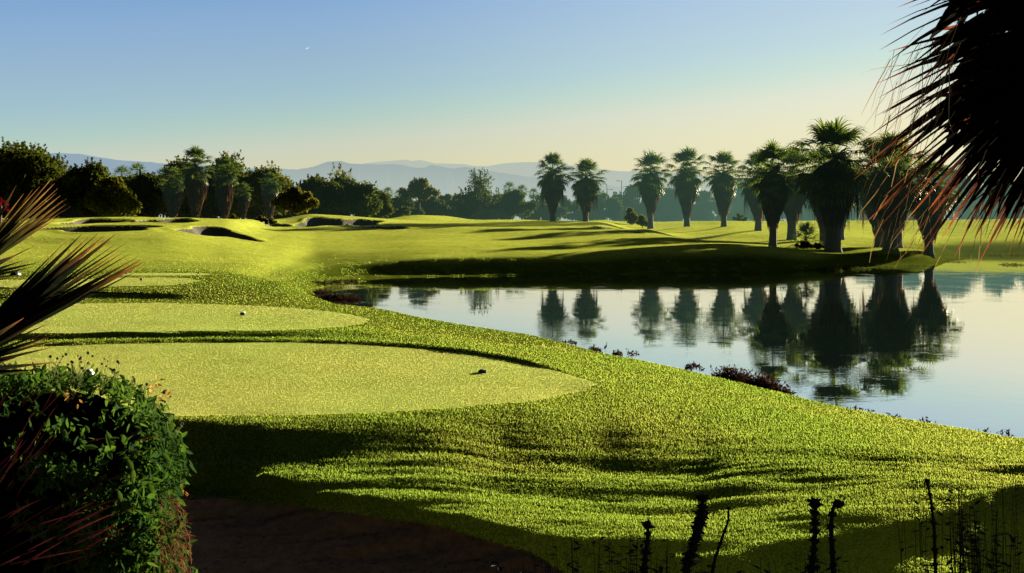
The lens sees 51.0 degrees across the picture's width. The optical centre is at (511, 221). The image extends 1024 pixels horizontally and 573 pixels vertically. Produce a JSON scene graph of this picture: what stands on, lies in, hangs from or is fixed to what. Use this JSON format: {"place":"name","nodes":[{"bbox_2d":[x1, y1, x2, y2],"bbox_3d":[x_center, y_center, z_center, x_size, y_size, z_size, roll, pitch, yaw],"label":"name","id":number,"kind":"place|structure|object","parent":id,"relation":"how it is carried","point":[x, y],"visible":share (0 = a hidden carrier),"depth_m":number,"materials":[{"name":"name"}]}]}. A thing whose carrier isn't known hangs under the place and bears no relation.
{"place":"outdoors","nodes":[
{"label":"outdoors","id":0,"kind":"place"},
{"bbox_2d":[45,153,263,218],"bbox_3d":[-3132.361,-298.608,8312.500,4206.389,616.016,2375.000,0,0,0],"label":"hills","id":1,"kind":"structure","parent":0,"point":[110,164],"depth_m":9300.74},
{"bbox_2d":[175,494,561,572],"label":"path","id":2,"kind":"structure","parent":0,"point":[427,545],"depth_m":12.85,"materials":[{"name":"brown soil"}]},
{"bbox_2d":[489,560,588,572],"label":"dark plant","id":3,"kind":"object","parent":2,"relation":"on","point":[500,568],"visible":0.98,"depth_m":8.06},
{"bbox_2d":[0,0,1022,186],"label":"sky","id":4,"kind":"structure","parent":0,"point":[468,82],"materials":[{"name":"blue"}]},
{"bbox_2d":[0,214,1023,572],"bbox_3d":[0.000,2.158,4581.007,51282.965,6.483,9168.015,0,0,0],"label":"ground","id":5,"kind":"structure","parent":0,"point":[442,242],"depth_m":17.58,"materials":[{"name":"plant"}]},
{"bbox_2d":[0,197,9,258],"bbox_3d":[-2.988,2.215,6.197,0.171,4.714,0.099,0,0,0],"label":"bougainvillea","id":6,"kind":"object","parent":5,"relation":"on","point":[6,208],"visible":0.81,"depth_m":6.20,"materials":[{"name":"green plant"}]},
{"bbox_2d":[0,136,81,218],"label":"mesquite tree","id":7,"kind":"object","parent":5,"relation":"on","point":[24,171],"visible":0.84,"depth_m":148.14,"materials":[{"name":"green plant"}]},
{"bbox_2d":[46,201,84,217],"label":"desert shrub","id":8,"kind":"object","parent":5,"relation":"on","point":[70,213],"visible":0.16,"depth_m":159.20,"materials":[{"name":"green plant"}]},
{"bbox_2d":[0,181,163,569],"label":"fan palm","id":9,"kind":"object","parent":5,"relation":"on","point":[39,296],"visible":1,"depth_m":5.00,"materials":[{"name":"green plant"}]},
{"bbox_2d":[44,157,124,217],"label":"mesquite tree","id":10,"kind":"object","parent":5,"relation":"on","point":[70,186],"visible":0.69,"depth_m":146.20,"materials":[{"name":"green plant"}]},
{"bbox_2d":[60,219,133,224],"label":"sand bunker","id":11,"kind":"object","parent":5,"relation":"on","point":[87,221],"visible":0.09,"depth_m":118.21},
{"bbox_2d":[0,352,197,572],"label":"hedge","id":12,"kind":"object","parent":5,"relation":"on","point":[72,463],"visible":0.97,"depth_m":6.55,"materials":[{"name":"green plant"}]},
{"bbox_2d":[40,225,158,231],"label":"sand bunker","id":13,"kind":"object","parent":5,"relation":"on","point":[101,228],"visible":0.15,"depth_m":104.78},
{"bbox_2d":[0,277,200,287],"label":"tee lawn","id":14,"kind":"structure","parent":5,"relation":"on","point":[128,281],"depth_m":44.26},
{"bbox_2d":[82,174,142,216],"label":"mesquite tree","id":15,"kind":"object","parent":5,"relation":"on","point":[108,196],"visible":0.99,"depth_m":141.78,"materials":[{"name":"green plant"}]},
{"bbox_2d":[112,165,131,176],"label":"palm tree","id":16,"kind":"object","parent":5,"relation":"on","point":[119,169],"visible":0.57,"depth_m":199.70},
{"bbox_2d":[126,161,146,176],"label":"palm tree","id":17,"kind":"object","parent":5,"relation":"on","point":[135,166],"visible":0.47,"depth_m":204.59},
{"bbox_2d":[121,174,165,216],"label":"desert shrub","id":18,"kind":"object","parent":5,"relation":"on","point":[129,178],"visible":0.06,"depth_m":164.98,"materials":[{"name":"green plant"}]},
{"bbox_2d":[126,169,184,216],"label":"mesquite tree","id":19,"kind":"object","parent":5,"relation":"on","point":[145,189],"visible":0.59,"depth_m":154.68,"materials":[{"name":"green plant"}]},
{"bbox_2d":[136,218,195,222],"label":"sand bunker","id":20,"kind":"object","parent":5,"relation":"on","point":[180,220],"visible":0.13,"depth_m":119.06},
{"bbox_2d":[123,273,210,275],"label":"tee lawn","id":21,"kind":"structure","parent":5,"relation":"on","point":[165,274],"depth_m":50.43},
{"bbox_2d":[156,166,184,217],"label":"palm tree","id":22,"kind":"object","parent":5,"relation":"on","point":[173,194],"visible":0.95,"depth_m":145.32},
{"bbox_2d":[158,154,212,217],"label":"mesquite tree","id":23,"kind":"object","parent":5,"relation":"on","point":[185,211],"visible":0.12,"depth_m":161.01,"materials":[{"name":"green plant"}]},
{"bbox_2d":[22,302,368,332],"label":"tee lawn","id":24,"kind":"structure","parent":5,"relation":"on","point":[133,317],"depth_m":31.88,"materials":[{"name":"plant"}]},
{"bbox_2d":[179,144,213,217],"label":"palm tree","id":25,"kind":"object","parent":5,"relation":"on","point":[195,180],"visible":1,"depth_m":138.27,"materials":[{"name":"plant"}]},
{"bbox_2d":[200,170,214,217],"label":"desert shrub","id":26,"kind":"object","parent":5,"relation":"on","point":[204,213],"visible":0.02,"depth_m":169.01,"materials":[{"name":"green plant"}]},
{"bbox_2d":[177,226,261,241],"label":"sand bunker","id":27,"kind":"object","parent":5,"relation":"on","point":[212,231],"visible":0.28,"depth_m":108.44},
{"bbox_2d":[207,154,240,218],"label":"palm tree","id":28,"kind":"object","parent":5,"relation":"on","point":[225,182],"visible":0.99,"depth_m":137.35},
{"bbox_2d":[202,149,262,218],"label":"mesquite tree","id":29,"kind":"object","parent":5,"relation":"on","point":[213,208],"visible":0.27,"depth_m":166.63,"materials":[{"name":"green plant"}]},
{"bbox_2d":[231,182,251,218],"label":"palm tree","id":30,"kind":"object","parent":5,"relation":"on","point":[243,198],"visible":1,"depth_m":135.61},
{"bbox_2d":[257,171,283,218],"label":"palm tree","id":31,"kind":"object","parent":5,"relation":"on","point":[269,191],"visible":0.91,"depth_m":155.39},
{"bbox_2d":[264,217,276,225],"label":"shrub","id":32,"kind":"object","parent":5,"relation":"on","point":[270,221],"visible":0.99,"depth_m":133.85,"materials":[{"name":"green plant"}]},
{"bbox_2d":[245,160,296,219],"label":"mesquite tree","id":33,"kind":"object","parent":5,"relation":"on","point":[255,184],"visible":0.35,"depth_m":167.11,"materials":[{"name":"green plant"}]},
{"bbox_2d":[264,175,311,218],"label":"desert shrub","id":34,"kind":"object","parent":5,"relation":"on","point":[283,215],"visible":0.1,"depth_m":174.05,"materials":[{"name":"green plant"}]},
{"bbox_2d":[270,186,319,216],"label":"olive tree","id":35,"kind":"object","parent":5,"relation":"on","point":[299,199],"visible":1,"depth_m":151.43,"materials":[{"name":"green plant"}]},
{"bbox_2d":[0,342,596,415],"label":"tee lawn","id":36,"kind":"structure","parent":5,"relation":"on","point":[252,378],"depth_m":20.78,"materials":[{"name":"plant"}]},
{"bbox_2d":[295,217,347,226],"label":"sand bunker","id":37,"kind":"object","parent":5,"relation":"on","point":[313,222],"visible":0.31,"depth_m":144.27},
{"bbox_2d":[296,173,350,214],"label":"desert tree","id":38,"kind":"object","parent":5,"relation":"on","point":[324,192],"visible":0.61,"depth_m":180.07,"materials":[{"name":"green plant"}]},
{"bbox_2d":[320,292,343,299],"bbox_3d":[-10.232,4.295,61.019,1.335,0.538,1.610,0,0,0],"label":"shore plant","id":39,"kind":"object","parent":5,"relation":"on","point":[329,297],"visible":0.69,"depth_m":60.83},
{"bbox_2d":[327,162,352,214],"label":"palo verde tree","id":40,"kind":"object","parent":5,"relation":"on","point":[337,173],"visible":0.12,"depth_m":189.81,"materials":[{"name":"green plant"}]},
{"bbox_2d":[335,294,361,300],"bbox_3d":[-9.064,4.281,60.013,1.432,0.418,1.611,0,0,0],"label":"shore plant","id":41,"kind":"object","parent":5,"relation":"on","point":[351,298],"visible":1,"depth_m":59.82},
{"bbox_2d":[327,173,383,216],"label":"desert tree","id":42,"kind":"object","parent":5,"relation":"on","point":[362,199],"visible":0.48,"depth_m":184.47,"materials":[{"name":"green plant"}]},
{"bbox_2d":[339,219,381,225],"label":"sand bunker","id":43,"kind":"object","parent":5,"relation":"on","point":[356,222],"visible":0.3,"depth_m":145.72},
{"bbox_2d":[361,190,395,217],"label":"desert tree","id":44,"kind":"object","parent":5,"relation":"on","point":[387,209],"visible":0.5,"depth_m":189.22,"materials":[{"name":"green plant"}]},
{"bbox_2d":[362,226,407,229],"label":"sand bunker","id":45,"kind":"object","parent":5,"relation":"on","point":[390,228],"visible":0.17,"depth_m":138.84},
{"bbox_2d":[359,205,411,218],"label":"desert shrub","id":46,"kind":"object","parent":5,"relation":"on","point":[404,210],"visible":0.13,"depth_m":204.82,"materials":[{"name":"green plant"}]},
{"bbox_2d":[391,195,424,215],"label":"desert shrub","id":47,"kind":"object","parent":5,"relation":"on","point":[397,202],"visible":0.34,"depth_m":234.95,"materials":[{"name":"green plant"}]},
{"bbox_2d":[398,177,440,214],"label":"palo verde tree","id":48,"kind":"object","parent":5,"relation":"on","point":[422,189],"visible":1,"depth_m":231.26,"materials":[{"name":"green plant"}]},
{"bbox_2d":[0,229,868,354],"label":"grass","id":49,"kind":"structure","parent":5,"relation":"on","point":[95,299],"depth_m":56.93,"materials":[{"name":"plant"}]},
{"bbox_2d":[414,196,456,216],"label":"desert shrub","id":50,"kind":"object","parent":5,"relation":"on","point":[435,206],"visible":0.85,"depth_m":244.41,"materials":[{"name":"green plant"}]},
{"bbox_2d":[437,193,452,202],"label":"desert shrub","id":51,"kind":"object","parent":5,"relation":"on","point":[446,197],"visible":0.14,"depth_m":261.43,"materials":[{"name":"green plant"}]},
{"bbox_2d":[447,193,489,219],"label":"desert shrub","id":52,"kind":"object","parent":5,"relation":"on","point":[473,217],"visible":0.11,"depth_m":252.53,"materials":[{"name":"green plant"}]},
{"bbox_2d":[452,187,500,219],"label":"desert tree","id":53,"kind":"object","parent":5,"relation":"on","point":[465,213],"visible":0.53,"depth_m":238.30,"materials":[{"name":"green plant"}]},
{"bbox_2d":[458,167,501,219],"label":"ironwood tree","id":54,"kind":"object","parent":5,"relation":"on","point":[478,185],"visible":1,"depth_m":235.63,"materials":[{"name":"green plant"}]},
{"bbox_2d":[486,192,533,219],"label":"desert shrub","id":55,"kind":"object","parent":5,"relation":"on","point":[493,215],"visible":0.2,"depth_m":257.00,"materials":[{"name":"green plant"}]},
{"bbox_2d":[504,182,515,192],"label":"palm tree","id":56,"kind":"object","parent":5,"relation":"on","point":[509,186],"visible":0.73,"depth_m":289.42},
{"bbox_2d":[495,188,537,219],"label":"desert tree","id":57,"kind":"object","parent":5,"relation":"on","point":[512,203],"visible":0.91,"depth_m":244.25,"materials":[{"name":"green plant"}]},
{"bbox_2d":[516,193,569,220],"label":"desert shrub","id":58,"kind":"object","parent":5,"relation":"on","point":[539,212],"visible":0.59,"depth_m":281.00,"materials":[{"name":"green plant"}]},
{"bbox_2d":[534,152,572,221],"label":"palm tree","id":59,"kind":"object","parent":5,"relation":"on","point":[551,183],"visible":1,"depth_m":164.04,"materials":[{"name":"plant"}]},
{"bbox_2d":[543,195,579,216],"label":"desert tree","id":60,"kind":"object","parent":5,"relation":"on","point":[569,204],"visible":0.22,"depth_m":290.85,"materials":[{"name":"green plant"}]},
{"bbox_2d":[563,206,606,220],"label":"desert shrub","id":61,"kind":"object","parent":5,"relation":"on","point":[572,216],"visible":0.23,"depth_m":310.01,"materials":[{"name":"green plant"}]},
{"bbox_2d":[566,157,608,221],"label":"palm tree","id":62,"kind":"object","parent":5,"relation":"on","point":[585,189],"visible":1,"depth_m":165.05,"materials":[{"name":"plant"}]},
{"bbox_2d":[572,190,624,219],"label":"desert tree","id":63,"kind":"object","parent":5,"relation":"on","point":[615,209],"visible":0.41,"depth_m":304.51,"materials":[{"name":"green plant"}]},
{"bbox_2d":[545,529,675,572],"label":"dark plant","id":64,"kind":"object","parent":5,"relation":"on","point":[630,552],"visible":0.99,"depth_m":8.06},
{"bbox_2d":[624,207,638,224],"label":"shrub","id":65,"kind":"object","parent":5,"relation":"on","point":[630,217],"visible":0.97,"depth_m":195.63,"materials":[{"name":"green plant"}]},
{"bbox_2d":[605,184,659,220],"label":"desert tree","id":66,"kind":"object","parent":5,"relation":"on","point":[630,197],"visible":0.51,"depth_m":316.19,"materials":[{"name":"green plant"}]},
{"bbox_2d":[635,214,647,227],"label":"shrub","id":67,"kind":"object","parent":5,"relation":"on","point":[642,221],"visible":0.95,"depth_m":189.66,"materials":[{"name":"green plant"}]},
{"bbox_2d":[638,518,655,572],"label":"flower spike","id":68,"kind":"object","parent":5,"relation":"on","point":[647,525],"visible":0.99,"depth_m":7.98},
{"bbox_2d":[629,150,672,228],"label":"palm tree","id":69,"kind":"object","parent":5,"relation":"on","point":[649,188],"visible":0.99,"depth_m":183.03,"materials":[{"name":"plant"}]},
{"bbox_2d":[653,201,681,221],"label":"desert shrub","id":70,"kind":"object","parent":5,"relation":"on","point":[670,215],"visible":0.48,"depth_m":324.20,"materials":[{"name":"green plant"}]},
{"bbox_2d":[653,186,690,221],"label":"desert tree","id":71,"kind":"object","parent":5,"relation":"on","point":[668,196],"visible":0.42,"depth_m":326.33,"materials":[{"name":"green plant"}]},
{"bbox_2d":[664,144,711,226],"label":"palm tree","id":72,"kind":"object","parent":5,"relation":"on","point":[686,181],"visible":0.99,"depth_m":178.96,"materials":[{"name":"plant"}]},
{"bbox_2d":[645,556,741,572],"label":"dark plant","id":73,"kind":"object","parent":5,"relation":"on","point":[661,569],"visible":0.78,"depth_m":8.05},
{"bbox_2d":[684,361,704,371],"bbox_3d":[5.150,4.142,30.500,0.617,0.314,0.666,0,0,0],"label":"shore plant","id":74,"kind":"object","parent":5,"relation":"on","point":[693,365],"visible":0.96,"depth_m":30.47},
{"bbox_2d":[680,493,710,572],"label":"flower spike","id":75,"kind":"object","parent":5,"relation":"on","point":[701,517],"visible":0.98,"depth_m":7.97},
{"bbox_2d":[679,190,732,220],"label":"desert tree","id":76,"kind":"object","parent":5,"relation":"on","point":[704,204],"visible":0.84,"depth_m":318.72,"materials":[{"name":"green plant"}]},
{"bbox_2d":[704,506,730,572],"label":"flower spike","id":77,"kind":"object","parent":5,"relation":"on","point":[719,543],"visible":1,"depth_m":7.99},
{"bbox_2d":[701,148,747,226],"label":"palm tree","id":78,"kind":"object","parent":5,"relation":"on","point":[723,185],"visible":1,"depth_m":167.05,"materials":[{"name":"plant"}]},
{"bbox_2d":[706,211,742,220],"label":"desert shrub","id":79,"kind":"object","parent":5,"relation":"on","point":[712,217],"visible":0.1,"depth_m":333.47,"materials":[{"name":"green plant"}]},
{"bbox_2d":[710,364,752,381],"bbox_3d":[5.795,4.070,28.591,1.255,0.632,0.736,0,0,0],"label":"shore plant","id":80,"kind":"object","parent":5,"relation":"on","point":[728,374],"visible":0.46,"depth_m":28.50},
{"bbox_2d":[732,213,747,220],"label":"shrub","id":81,"kind":"object","parent":5,"relation":"on","point":[738,217],"visible":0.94,"depth_m":214.85,"materials":[{"name":"green plant"}]},
{"bbox_2d":[730,181,763,220],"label":"desert tree","id":82,"kind":"object","parent":5,"relation":"on","point":[737,203],"visible":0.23,"depth_m":345.35,"materials":[{"name":"green plant"}]},
{"bbox_2d":[733,150,776,230],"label":"palm tree","id":83,"kind":"object","parent":5,"relation":"on","point":[750,200],"visible":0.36,"depth_m":157.41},
{"bbox_2d":[734,371,785,389],"bbox_3d":[6.315,4.155,27.644,1.293,0.613,0.861,0,0,0],"label":"shore plant","id":84,"kind":"object","parent":5,"relation":"on","point":[759,381],"visible":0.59,"depth_m":27.51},
{"bbox_2d":[740,204,785,220],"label":"desert shrub","id":85,"kind":"object","parent":5,"relation":"on","point":[749,215],"visible":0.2,"depth_m":341.75,"materials":[{"name":"green plant"}]},
{"bbox_2d":[747,138,801,246],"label":"palm tree","id":86,"kind":"object","parent":5,"relation":"on","point":[771,189],"visible":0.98,"depth_m":115.28,"materials":[{"name":"plant"}]},
{"bbox_2d":[771,383,797,395],"bbox_3d":[6.784,4.302,27.016,0.796,0.480,0.687,0,0,0],"label":"shore plant","id":87,"kind":"object","parent":5,"relation":"on","point":[784,390],"visible":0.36,"depth_m":26.88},
{"bbox_2d":[767,144,812,239],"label":"palm tree","id":88,"kind":"object","parent":5,"relation":"on","point":[792,208],"visible":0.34,"depth_m":137.07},
{"bbox_2d":[736,553,857,572],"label":"dark plant","id":89,"kind":"object","parent":5,"relation":"on","point":[805,571],"visible":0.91,"depth_m":8.07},
{"bbox_2d":[794,240,812,248],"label":"shrub","id":90,"kind":"object","parent":5,"relation":"on","point":[804,244],"visible":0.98,"depth_m":114.90,"materials":[{"name":"green plant"}]},
{"bbox_2d":[788,221,822,247],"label":"young palm","id":91,"kind":"object","parent":5,"relation":"on","point":[803,228],"visible":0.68,"depth_m":117.61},
{"bbox_2d":[800,202,816,220],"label":"desert shrub","id":92,"kind":"object","parent":5,"relation":"on","point":[805,217],"visible":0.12,"depth_m":346.79,"materials":[{"name":"green plant"}]},
{"bbox_2d":[804,496,823,572],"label":"flower spike","id":93,"kind":"object","parent":5,"relation":"on","point":[814,504],"visible":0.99,"depth_m":7.98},
{"bbox_2d":[809,242,823,248],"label":"shrub","id":94,"kind":"object","parent":5,"relation":"on","point":[818,245],"visible":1,"depth_m":114.89,"materials":[{"name":"green plant"}]},
{"bbox_2d":[791,144,847,244],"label":"palm tree","id":95,"kind":"object","parent":5,"relation":"on","point":[821,227],"visible":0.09,"depth_m":120.63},
{"bbox_2d":[825,498,845,572],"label":"flower spike","id":96,"kind":"object","parent":5,"relation":"on","point":[837,504],"visible":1,"depth_m":7.98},
{"bbox_2d":[782,116,891,252],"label":"palm tree","id":97,"kind":"object","parent":5,"relation":"on","point":[833,186],"visible":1,"depth_m":108.11,"materials":[{"name":"plant"}]},
{"bbox_2d":[820,156,858,239],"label":"palm tree","id":98,"kind":"object","parent":5,"relation":"on","point":[842,232],"visible":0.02,"depth_m":140.46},
{"bbox_2d":[850,204,867,219],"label":"desert shrub","id":99,"kind":"object","parent":5,"relation":"on","point":[853,217],"visible":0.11,"depth_m":352.36,"materials":[{"name":"green plant"}]},
{"bbox_2d":[853,149,912,246],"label":"palm tree","id":100,"kind":"object","parent":5,"relation":"on","point":[878,242],"visible":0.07,"depth_m":121.51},
{"bbox_2d":[847,129,938,251],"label":"palm tree","id":101,"kind":"object","parent":5,"relation":"on","point":[885,188],"visible":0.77,"depth_m":111.70,"materials":[{"name":"plant"}]},
{"bbox_2d":[877,149,926,247],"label":"palm tree","id":102,"kind":"object","parent":5,"relation":"on","point":[900,227],"visible":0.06,"depth_m":122.49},
{"bbox_2d":[924,478,943,572],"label":"flower spike","id":103,"kind":"object","parent":5,"relation":"on","point":[935,549],"visible":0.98,"depth_m":7.99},
{"bbox_2d":[908,158,963,257],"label":"palm tree","id":104,"kind":"object","parent":5,"relation":"on","point":[933,196],"visible":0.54,"depth_m":116.03,"materials":[{"name":"plant"}]},
{"bbox_2d":[855,0,1023,278],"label":"palm tree","id":105,"kind":"object","parent":5,"relation":"on","point":[980,106],"visible":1,"depth_m":6.04,"materials":[{"name":"black plant"}]},
{"bbox_2d":[892,472,1023,572],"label":"dark plant","id":106,"kind":"object","parent":5,"relation":"on","point":[976,540],"visible":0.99,"depth_m":8.04,"materials":[{"name":"plant"}]},
{"bbox_2d":[930,169,990,219],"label":"desert tree","id":107,"kind":"object","parent":5,"relation":"on","point":[975,202],"visible":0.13,"depth_m":368.01,"materials":[{"name":"green plant"}]},
{"bbox_2d":[943,195,984,219],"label":"desert shrub","id":108,"kind":"object","parent":5,"relation":"on","point":[967,212],"visible":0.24,"depth_m":359.82,"materials":[{"name":"green plant"}]},
{"bbox_2d":[983,175,1018,218],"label":"desert tree","id":109,"kind":"object","parent":5,"relation":"on","point":[995,216],"visible":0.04,"depth_m":370.67,"materials":[{"name":"green plant"}]},
{"bbox_2d":[982,194,1023,218],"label":"desert shrub","id":110,"kind":"object","parent":5,"relation":"on","point":[995,209],"visible":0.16,"depth_m":364.01,"materials":[{"name":"green plant"}]},
{"bbox_2d":[240,161,786,220],"bbox_3d":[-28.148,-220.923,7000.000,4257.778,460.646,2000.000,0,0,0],"label":"hills","id":111,"kind":"structure","parent":0,"point":[395,177],"depth_m":7612.69,"materials":[{"name":"grey"}]},
{"bbox_2d":[315,255,1023,437],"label":"water","id":112,"kind":"structure","parent":0,"point":[940,343],"depth_m":47.13,"materials":[{"name":"liquid"}]},
{"bbox_2d":[364,160,983,219],"bbox_3d":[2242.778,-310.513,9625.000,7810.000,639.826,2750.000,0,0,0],"label":"hills","id":113,"kind":"structure","parent":0,"point":[528,169],"depth_m":10713.45,"materials":[{"name":"grey"}]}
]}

